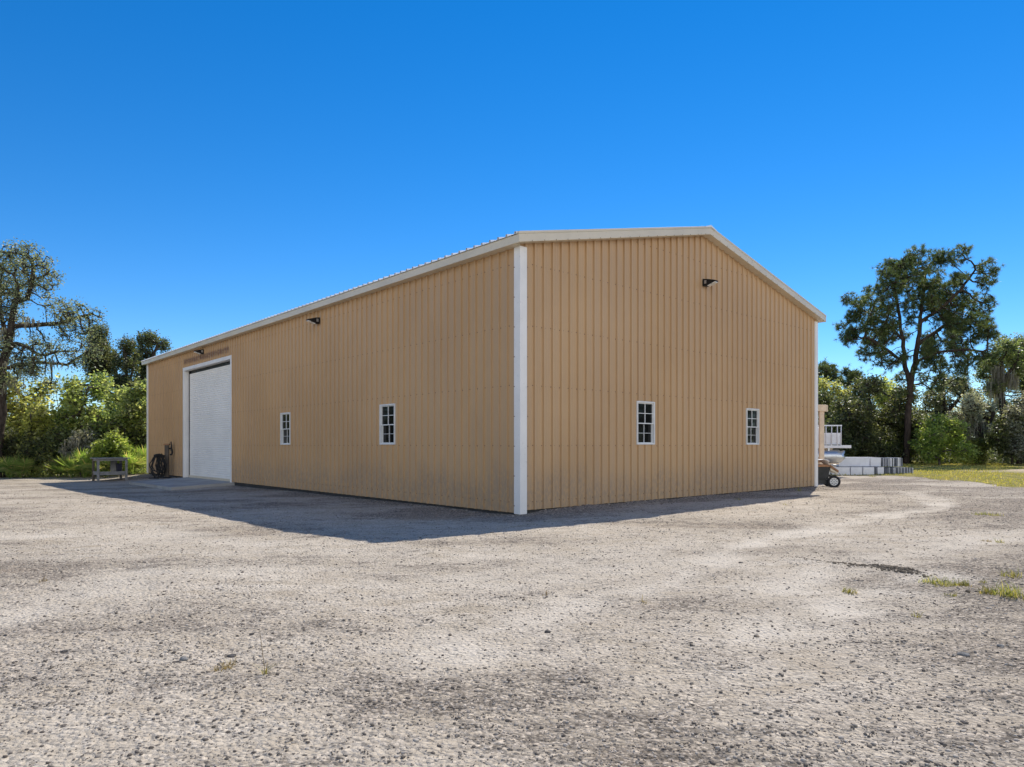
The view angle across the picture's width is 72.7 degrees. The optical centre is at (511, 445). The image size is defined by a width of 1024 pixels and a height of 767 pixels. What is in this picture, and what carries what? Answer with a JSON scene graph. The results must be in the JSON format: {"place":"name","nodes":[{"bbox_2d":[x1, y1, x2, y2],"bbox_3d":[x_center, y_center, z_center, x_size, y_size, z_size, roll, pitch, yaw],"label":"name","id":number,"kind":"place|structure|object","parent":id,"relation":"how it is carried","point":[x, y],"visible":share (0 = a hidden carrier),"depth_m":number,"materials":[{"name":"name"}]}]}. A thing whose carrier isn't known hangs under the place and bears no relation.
{"place":"outdoors","nodes":[
{"label":"outdoors","id":0,"kind":"place"},
{"bbox_2d":[0,452,1023,766],"bbox_3d":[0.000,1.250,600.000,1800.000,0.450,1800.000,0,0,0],"label":"gravel yard","id":1,"kind":"structure","parent":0,"point":[116,576],"depth_m":4.57,"materials":[{"name":"grey gravel"}]},
{"bbox_2d":[0,425,25,476],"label":"shrub","id":2,"kind":"object","parent":1,"relation":"on","point":[9,439],"visible":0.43,"depth_m":31.39,"materials":[{"name":"green plant"}]},
{"bbox_2d":[0,456,29,477],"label":"palmetto","id":3,"kind":"object","parent":1,"relation":"on","point":[5,463],"visible":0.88,"depth_m":30.04,"materials":[{"name":"green plant"}]},
{"bbox_2d":[0,454,48,477],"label":"palmetto","id":4,"kind":"object","parent":1,"relation":"on","point":[27,463],"visible":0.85,"depth_m":30.47,"materials":[{"name":"green plant"}]},
{"bbox_2d":[7,427,50,472],"bbox_3d":[-22.103,0.375,31.665,2.014,2.490,2.275,0,0,-38],"label":"shrub","id":5,"kind":"object","parent":1,"relation":"on","point":[25,441],"visible":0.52,"depth_m":31.32,"materials":[{"name":"green plant"}]},
{"bbox_2d":[5,371,59,474],"bbox_3d":[-23.475,-1.046,33.412,3.218,5.315,3.107,0,0,0],"label":"young oak","id":6,"kind":"object","parent":1,"relation":"on","point":[12,406],"visible":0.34,"depth_m":32.98,"materials":[{"name":"green plant"}]},
{"bbox_2d":[11,370,77,474],"bbox_3d":[-21.468,-1.073,32.156,2.780,5.363,2.537,0,0,-34],"label":"young oak","id":7,"kind":"object","parent":1,"relation":"on","point":[41,423],"visible":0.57,"depth_m":31.66,"materials":[{"name":"green plant"}]},
{"bbox_2d":[26,424,77,475],"bbox_3d":[-21.015,0.317,32.048,2.394,2.621,2.120,0,0,-42],"label":"shrub","id":8,"kind":"object","parent":1,"relation":"on","point":[49,438],"visible":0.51,"depth_m":31.53,"materials":[{"name":"green plant"}]},
{"bbox_2d":[35,457,69,477],"bbox_3d":[-20.164,0.943,30.861,1.412,1.024,1.451,0,0,0],"label":"palmetto","id":9,"kind":"object","parent":1,"relation":"on","point":[52,462],"visible":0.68,"depth_m":30.58,"materials":[{"name":"green plant"}]},
{"bbox_2d":[0,237,109,477],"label":"live oak","id":10,"kind":"object","parent":1,"relation":"on","point":[8,345],"visible":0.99,"depth_m":30.75,"materials":[{"name":"green plant"}]},
{"bbox_2d":[44,451,85,477],"bbox_3d":[-19.450,0.827,30.598,2.015,1.257,1.585,0,0,0],"label":"palmetto","id":11,"kind":"object","parent":1,"relation":"on","point":[69,461],"visible":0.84,"depth_m":30.41,"materials":[{"name":"green plant"}]},
{"bbox_2d":[2,459,147,477],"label":"undergrowth","id":12,"kind":"object","parent":1,"relation":"on","point":[40,473],"visible":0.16,"depth_m":31.55,"materials":[{"name":"green plant"}]},
{"bbox_2d":[57,424,97,476],"bbox_3d":[-19.632,0.310,31.440,1.968,2.590,1.641,0,0,0],"label":"shrub","id":13,"kind":"object","parent":1,"relation":"on","point":[83,440],"visible":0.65,"depth_m":31.22,"materials":[{"name":"grey plant"}]},
{"bbox_2d":[55,447,103,477],"bbox_3d":[-18.695,0.746,30.404,2.188,1.418,1.999,0,0,0],"label":"palmetto","id":14,"kind":"object","parent":1,"relation":"on","point":[83,457],"visible":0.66,"depth_m":30.16,"materials":[{"name":"green plant"}]},
{"bbox_2d":[47,365,118,449],"bbox_3d":[-20.444,-1.142,32.991,3.026,5.491,3.250,0,0,-21],"label":"young oak","id":15,"kind":"object","parent":1,"relation":"on","point":[73,395],"visible":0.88,"depth_m":32.53,"materials":[{"name":"green plant"}]},
{"bbox_2d":[79,337,115,403],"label":"slender oak","id":16,"kind":"object","parent":1,"relation":"on","point":[89,369],"visible":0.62,"depth_m":41.77,"materials":[{"name":"green plant"}]},
{"bbox_2d":[89,457,109,477],"bbox_3d":[-17.712,0.934,30.336,1.398,0.986,1.763,0,0,-28],"label":"palmetto","id":17,"kind":"object","parent":1,"relation":"on","point":[104,463],"visible":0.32,"depth_m":30.08,"materials":[{"name":"green plant"}]},
{"bbox_2d":[82,415,121,446],"bbox_3d":[-18.965,0.060,33.183,2.438,3.014,2.753,0,0,-1],"label":"shrub","id":18,"kind":"object","parent":1,"relation":"on","point":[99,436],"visible":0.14,"depth_m":32.29,"materials":[{"name":"green plant"}]},
{"bbox_2d":[84,320,124,387],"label":"slender oak","id":19,"kind":"object","parent":1,"relation":"on","point":[104,334],"visible":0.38,"depth_m":42.54,"materials":[{"name":"green plant"}]},
{"bbox_2d":[80,427,135,475],"bbox_3d":[-17.815,0.381,30.800,2.335,2.362,1.810,0,0,0],"label":"shrub","id":20,"kind":"object","parent":1,"relation":"on","point":[111,445],"visible":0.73,"depth_m":30.50,"materials":[{"name":"green plant"}]},
{"bbox_2d":[90,457,129,481],"bbox_3d":[-16.346,1.015,28.272,1.220,1.010,1.091,0,0,-41],"label":"work table","id":21,"kind":"object","parent":1,"relation":"on","point":[113,462],"visible":0.89,"depth_m":28.15,"materials":[{"name":"grey wood"}]},
{"bbox_2d":[116,463,121,470],"bbox_3d":[-16.198,0.930,28.641,0.190,0.340,0.310,0,0,-41],"label":"storage tub","id":22,"kind":"object","parent":21,"relation":"on","point":[118,466],"visible":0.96,"depth_m":28.56,"materials":[{"name":"blue plastic"}]},
{"bbox_2d":[88,376,145,428],"bbox_3d":[-21.717,-1.149,38.482,2.965,5.381,3.184,0,0,27],"label":"young oak","id":23,"kind":"object","parent":1,"relation":"on","point":[111,406],"visible":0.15,"depth_m":37.99,"materials":[{"name":"green plant"}]},
{"bbox_2d":[95,373,146,465],"bbox_3d":[-18.261,-0.993,33.376,2.911,4.891,2.351,0,0,-16],"label":"young oak","id":24,"kind":"object","parent":1,"relation":"on","point":[136,407],"visible":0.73,"depth_m":33.03,"materials":[{"name":"green plant"}]},
{"bbox_2d":[108,333,143,392],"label":"slender oak","id":25,"kind":"object","parent":1,"relation":"on","point":[126,362],"visible":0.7,"depth_m":40.69,"materials":[{"name":"green plant"}]},
{"bbox_2d":[107,422,146,452],"bbox_3d":[-18.081,0.118,33.293,2.394,2.621,2.120,0,0,-28],"label":"shrub","id":26,"kind":"object","parent":1,"relation":"on","point":[143,436],"visible":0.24,"depth_m":33.23,"materials":[{"name":"green plant"}]},
{"bbox_2d":[117,448,146,473],"bbox_3d":[-16.790,0.690,31.025,1.964,1.230,1.642,0,0,0],"label":"palmetto","id":27,"kind":"object","parent":1,"relation":"on","point":[134,459],"visible":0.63,"depth_m":30.74,"materials":[{"name":"green plant"}]},
{"bbox_2d":[128,443,146,470],"bbox_3d":[-17.100,0.565,32.044,2.175,1.415,1.697,0,0,0],"label":"palmetto","id":28,"kind":"object","parent":1,"relation":"on","point":[143,452],"visible":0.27,"depth_m":31.85,"materials":[{"name":"green plant"}]},
{"bbox_2d":[132,328,172,464],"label":"slender oak","id":29,"kind":"object","parent":1,"relation":"on","point":[147,341],"visible":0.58,"depth_m":42.75,"materials":[{"name":"green plant"}]},
{"bbox_2d":[163,442,172,476],"bbox_3d":[-13.702,0.631,27.350,0.694,1.541,0.195,0,0,-10],"label":"hose post","id":30,"kind":"object","parent":1,"relation":"on","point":[166,455],"visible":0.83,"depth_m":27.35,"materials":[{"name":"brown wood"}]},
{"bbox_2d":[149,453,171,478],"bbox_3d":[-13.729,0.811,27.108,0.831,0.977,0.327,0,0,-10],"label":"hose coil","id":31,"kind":"object","parent":30,"relation":"hanging from","point":[160,463],"visible":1,"depth_m":27.11,"materials":[{"name":"black rubber"}]},
{"bbox_2d":[129,477,234,489],"bbox_3d":[-11.489,1.478,24.169,2.100,0.505,5.200,0,0,-41],"label":"concrete pad","id":32,"kind":"object","parent":1,"relation":"on","point":[178,483],"visible":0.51,"depth_m":23.33,"materials":[{"name":"grey concrete"}]},
{"bbox_2d":[180,656,187,660],"bbox_3d":[-1.788,1.166,3.789,0.059,0.025,0.038,0,0,30],"label":"stone","id":33,"kind":"object","parent":1,"relation":"on","point":[183,658],"visible":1,"depth_m":3.77,"materials":[{"name":"grey stone"}]},
{"bbox_2d":[211,658,236,671],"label":"grass tuft","id":34,"kind":"object","parent":1,"relation":"on","point":[227,666],"visible":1,"depth_m":3.67,"materials":[{"name":"beige plant"}]},
{"bbox_2d":[253,635,275,674],"bbox_3d":[-1.271,1.070,3.598,0.121,0.223,0.150,0,0,45],"label":"tall weed","id":35,"kind":"object","parent":1,"relation":"on","point":[263,662],"visible":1,"depth_m":3.58,"materials":[{"name":"green plant"}]},
{"bbox_2d":[141,225,825,514],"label":"metal barn","id":36,"kind":"structure","parent":1,"relation":"on","point":[521,372],"depth_m":15.37,"materials":[{"name":"beige paint"}]},
{"bbox_2d":[193,349,203,353],"bbox_3d":[-11.192,-3.343,24.833,0.332,0.182,0.143,0,0,-41],"label":"wall lamp","id":37,"kind":"object","parent":36,"relation":"attached to","point":[200,351],"visible":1,"depth_m":24.81,"materials":[{"name":"black plastic"}]},
{"bbox_2d":[183,355,231,482],"bbox_3d":[-10.802,-0.790,24.870,0.341,4.340,5.180,0,0,-41],"label":"roller door","id":38,"kind":"structure","parent":36,"relation":"in","point":[207,386],"depth_m":25.06,"materials":[{"name":"paint"}]},
{"bbox_2d":[280,412,290,444],"bbox_3d":[-6.393,-0.465,19.712,0.095,0.910,0.650,0,0,-42],"label":"window","id":39,"kind":"structure","parent":36,"relation":"in","point":[285,418],"depth_m":19.79,"materials":[{"name":"white plastic"}]},
{"bbox_2d":[306,317,319,323],"bbox_3d":[-5.162,-3.233,18.018,0.331,0.182,0.143,0,0,-41],"label":"wall lamp","id":40,"kind":"object","parent":36,"relation":"attached to","point":[315,320],"visible":1,"depth_m":18.00,"materials":[{"name":"black plastic"}]},
{"bbox_2d":[379,403,395,444],"bbox_3d":[-2.772,-0.465,15.619,0.095,0.910,0.640,0,0,-42],"label":"window","id":41,"kind":"structure","parent":36,"relation":"in","point":[387,412],"depth_m":15.66,"materials":[{"name":"white plastic"}]},
{"bbox_2d":[636,401,654,444],"bbox_3d":[2.798,-0.465,14.661,0.600,0.910,0.095,0,0,-42],"label":"window","id":42,"kind":"structure","parent":36,"relation":"in","point":[645,410],"depth_m":14.69,"materials":[{"name":"white plastic"}]},
{"bbox_2d":[703,279,717,286],"bbox_3d":[4.555,-3.743,15.950,0.143,0.182,0.332,0,0,-42],"label":"wall lamp","id":43,"kind":"object","parent":36,"relation":"attached to","point":[708,282],"visible":1,"depth_m":15.92,"materials":[{"name":"black plastic"}]},
{"bbox_2d":[746,408,758,444],"bbox_3d":[6.044,-0.465,17.534,0.610,0.910,0.095,0,0,-42],"label":"window","id":44,"kind":"structure","parent":36,"relation":"in","point":[752,415],"depth_m":17.57,"materials":[{"name":"white plastic"}]},
{"bbox_2d":[818,405,827,463],"bbox_3d":[8.614,0.067,23.513,4.180,2.850,0.310,0,0,2],"label":"timber frame","id":45,"kind":"object","parent":1,"relation":"on","point":[822,409],"visible":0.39,"depth_m":23.34,"materials":[{"name":"brown wood"}]},
{"bbox_2d":[818,464,840,486],"bbox_3d":[9.016,0.906,20.656,1.220,0.670,0.910,0,0,14],"label":"garden cart","id":46,"kind":"object","parent":1,"relation":"on","point":[825,478],"visible":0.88,"depth_m":20.24,"materials":[{"name":"grey paint"}]},
{"bbox_2d":[818,459,828,464],"bbox_3d":[8.986,0.457,20.665,0.734,0.332,0.606,0,0,14],"label":"tarpaulin","id":47,"kind":"object","parent":46,"relation":"on","point":[824,461],"visible":0.35,"depth_m":20.41,"materials":[{"name":"white plastic"}]},
{"bbox_2d":[818,463,842,475],"bbox_3d":[10.309,0.803,27.157,4.719,0.831,2.290,0,0,3],"label":"trailer","id":48,"kind":"object","parent":1,"relation":"on","point":[833,464],"visible":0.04,"depth_m":26.61,"materials":[{"name":"metal"}]},
{"bbox_2d":[818,425,850,462],"bbox_3d":[10.224,-0.052,27.136,4.953,1.435,2.350,0,0,3],"label":"pontoon boat","id":49,"kind":"object","parent":48,"relation":"on","point":[831,442],"visible":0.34,"depth_m":25.94,"materials":[{"name":"metal"}]},
{"bbox_2d":[818,357,846,386],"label":"pine","id":50,"kind":"object","parent":1,"relation":"on","point":[825,369],"visible":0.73,"depth_m":57.36,"materials":[{"name":"green plant"}]},
{"bbox_2d":[818,372,851,421],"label":"yellowing oak","id":51,"kind":"object","parent":1,"relation":"on","point":[837,389],"visible":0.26,"depth_m":47.02,"materials":[{"name":"green plant"}]},
{"bbox_2d":[830,466,849,474],"bbox_3d":[12.973,1.031,27.950,0.699,0.340,1.100,0,0,0],"label":"white panel","id":52,"kind":"object","parent":1,"relation":"on","point":[844,470],"visible":0.54,"depth_m":27.40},
{"bbox_2d":[836,457,869,465],"bbox_3d":[13.566,0.670,28.050,1.219,0.358,1.000,0,0,0],"label":"white panel","id":53,"kind":"object","parent":52,"relation":"on","point":[855,461],"visible":0.62,"depth_m":27.55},
{"bbox_2d":[824,412,872,456],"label":"shrub","id":54,"kind":"object","parent":1,"relation":"on","point":[848,451],"visible":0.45,"depth_m":40.33,"materials":[{"name":"green plant"}]},
{"bbox_2d":[842,587,857,594],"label":"grass tuft","id":55,"kind":"object","parent":1,"relation":"on","point":[848,591],"visible":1,"depth_m":5.56,"materials":[{"name":"plant"}]},
{"bbox_2d":[818,388,886,456],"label":"bushy oak","id":56,"kind":"object","parent":1,"relation":"on","point":[826,400],"visible":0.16,"depth_m":44.37,"materials":[{"name":"green plant"}]},
{"bbox_2d":[843,466,861,474],"bbox_3d":[13.585,1.031,27.950,0.458,0.340,1.100,0,0,0],"label":"white panel","id":57,"kind":"object","parent":1,"relation":"on","point":[855,470],"visible":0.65,"depth_m":27.40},
{"bbox_2d":[784,555,928,576],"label":"soil clods","id":58,"kind":"object","parent":1,"relation":"on","point":[899,569],"visible":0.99,"depth_m":6.54,"materials":[{"name":"brown soil"}]},
{"bbox_2d":[856,466,873,474],"bbox_3d":[14.051,1.031,27.920,0.436,0.340,1.100,0,0,0],"label":"white panel","id":59,"kind":"object","parent":1,"relation":"on","point":[866,470],"visible":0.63,"depth_m":27.37,"materials":[{"name":"white concrete"}]},
{"bbox_2d":[850,420,886,456],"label":"shrub","id":60,"kind":"object","parent":1,"relation":"on","point":[876,437],"visible":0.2,"depth_m":40.46,"materials":[{"name":"green plant"}]},
{"bbox_2d":[824,371,925,463],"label":"bushy oak","id":61,"kind":"object","parent":1,"relation":"on","point":[859,408],"visible":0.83,"depth_m":40.49,"materials":[{"name":"green plant"}]},
{"bbox_2d":[871,371,916,440],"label":"yellowing oak","id":62,"kind":"object","parent":1,"relation":"on","point":[884,398],"visible":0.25,"depth_m":47.44,"materials":[{"name":"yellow plant"}]},
{"bbox_2d":[884,410,927,461],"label":"shrub","id":63,"kind":"object","parent":1,"relation":"on","point":[898,436],"visible":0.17,"depth_m":41.16,"materials":[{"name":"green plant"}]},
{"bbox_2d":[818,394,1017,459],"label":"wood","id":64,"kind":"object","parent":1,"relation":"on","point":[972,437],"visible":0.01,"depth_m":51.68,"materials":[{"name":"green plant"}]},
{"bbox_2d":[918,575,957,586],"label":"grass tuft","id":65,"kind":"object","parent":1,"relation":"on","point":[950,583],"visible":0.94,"depth_m":5.87,"materials":[{"name":"plant"}]},
{"bbox_2d":[912,373,999,459],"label":"mixed oak","id":66,"kind":"object","parent":1,"relation":"on","point":[943,404],"visible":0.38,"depth_m":45.87,"materials":[{"name":"green plant"}]},
{"bbox_2d":[956,652,969,656],"bbox_3d":[2.508,1.164,3.862,0.062,0.023,0.056,0,0,0],"label":"stone","id":67,"kind":"object","parent":1,"relation":"on","point":[963,654],"visible":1,"depth_m":3.85,"materials":[{"name":"grey stone"}]},
{"bbox_2d":[954,578,972,586],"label":"grass tuft","id":68,"kind":"object","parent":1,"relation":"on","point":[965,583],"visible":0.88,"depth_m":5.80,"materials":[{"name":"green plant"}]},
{"bbox_2d":[974,581,999,594],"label":"grass tuft","id":69,"kind":"object","parent":1,"relation":"on","point":[987,590],"visible":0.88,"depth_m":5.48,"materials":[{"name":"plant"}]},
{"bbox_2d":[971,511,1003,515],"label":"grass tuft","id":70,"kind":"object","parent":1,"relation":"on","point":[987,514],"visible":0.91,"depth_m":11.61,"materials":[{"name":"plant"}]},
{"bbox_2d":[969,335,1023,461],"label":"mossy oak","id":71,"kind":"object","parent":1,"relation":"on","point":[1000,378],"visible":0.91,"depth_m":41.76,"materials":[{"name":"green plant"}]},
{"bbox_2d":[977,332,1023,414],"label":"leafy oak","id":72,"kind":"object","parent":1,"relation":"on","point":[1021,381],"visible":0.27,"depth_m":52.59,"materials":[{"name":"green plant"}]},
{"bbox_2d":[978,409,1023,464],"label":"shrub","id":73,"kind":"object","parent":1,"relation":"on","point":[998,443],"visible":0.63,"depth_m":38.40,"materials":[{"name":"green plant"}]},
{"bbox_2d":[989,579,1023,599],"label":"weed clump","id":74,"kind":"object","parent":1,"relation":"on","point":[1011,593],"visible":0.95,"depth_m":5.33,"materials":[{"name":"green plant"}]},
{"bbox_2d":[997,568,1022,578],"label":"grass tuft","id":75,"kind":"object","parent":1,"relation":"on","point":[1012,574],"visible":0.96,"depth_m":6.12,"materials":[{"name":"plant"}]},
{"bbox_2d":[0,0,1023,445],"label":"sky","id":76,"kind":"structure","parent":0,"point":[193,171],"materials":[{"name":"blue"}]},
{"bbox_2d":[830,458,1023,487],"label":"lawn","id":77,"kind":"structure","parent":0,"point":[1018,470],"depth_m":26.90,"materials":[{"name":"plant"}]},
{"bbox_2d":[838,364,863,388],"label":"pine","id":78,"kind":"object","parent":77,"relation":"on","point":[847,373],"visible":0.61,"depth_m":51.53,"materials":[{"name":"green plant"}]},
{"bbox_2d":[867,466,883,473],"bbox_3d":[14.515,1.031,27.850,0.250,0.340,1.000,0,0,0],"label":"white panel","id":79,"kind":"object","parent":77,"relation":"on","point":[880,470],"visible":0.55,"depth_m":27.35,"materials":[{"name":"white"}]},
{"bbox_2d":[869,457,880,465],"bbox_3d":[14.418,0.670,28.050,0.417,0.358,1.000,0,0,0],"label":"white panel","id":80,"kind":"object","parent":79,"relation":"on","point":[875,461],"visible":0.52,"depth_m":27.55,"materials":[{"name":"white"}]},
{"bbox_2d":[877,439,910,456],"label":"leafy bush","id":81,"kind":"object","parent":77,"relation":"on","point":[883,442],"visible":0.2,"depth_m":40.84,"materials":[{"name":"green plant"}]},
{"bbox_2d":[884,467,912,473],"bbox_3d":[15.260,1.042,27.899,1.127,0.318,0.958,0,0,-4],"label":"slat bundle","id":82,"kind":"object","parent":77,"relation":"on","point":[894,470],"visible":0.56,"depth_m":27.46,"materials":[{"name":"grey concrete"}]},
{"bbox_2d":[881,457,902,465],"bbox_3d":[15.083,0.675,28.033,0.814,0.347,0.950,0,0,0],"label":"slat bundle","id":83,"kind":"object","parent":82,"relation":"on","point":[889,461],"visible":0.77,"depth_m":27.59,"materials":[{"name":"grey metal"}]},
{"bbox_2d":[831,242,1006,462],"bbox_3d":[23.461,-5.114,39.891,9.570,12.822,7.044,0,0,0],"label":"tall pine","id":84,"kind":"object","parent":77,"relation":"on","point":[935,298],"visible":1,"depth_m":39.26,"materials":[{"name":"green plant"}]},
{"bbox_2d":[858,443,1016,463],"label":"undergrowth","id":85,"kind":"object","parent":77,"relation":"on","point":[949,461],"visible":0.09,"depth_m":40.96,"materials":[{"name":"green plant"}]},
{"bbox_2d":[924,373,955,397],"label":"pine","id":86,"kind":"object","parent":77,"relation":"on","point":[943,379],"visible":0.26,"depth_m":54.80,"materials":[{"name":"green plant"}]},
{"bbox_2d":[907,411,982,465],"bbox_3d":[23.828,-0.274,38.519,3.807,3.231,3.176,0,0,0],"label":"leafy bush","id":87,"kind":"object","parent":77,"relation":"on","point":[935,437],"visible":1,"depth_m":38.00,"materials":[{"name":"green plant"}]},
{"bbox_2d":[944,387,1001,463],"bbox_3d":[26.500,-1.046,40.152,3.577,4.665,2.513,0,0,-41],"label":"mossy oak","id":88,"kind":"object","parent":77,"relation":"on","point":[972,406],"visible":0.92,"depth_m":39.76,"materials":[{"name":"green plant"}]},
{"bbox_2d":[961,437,992,464],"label":"leafy bush","id":89,"kind":"object","parent":77,"relation":"on","point":[982,458],"visible":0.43,"depth_m":39.27,"materials":[{"name":"green plant"}]},
{"bbox_2d":[995,389,1023,464],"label":"mossy oak","id":90,"kind":"object","parent":77,"relation":"on","point":[1012,410],"visible":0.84,"depth_m":37.96,"materials":[{"name":"green plant"}]}
]}

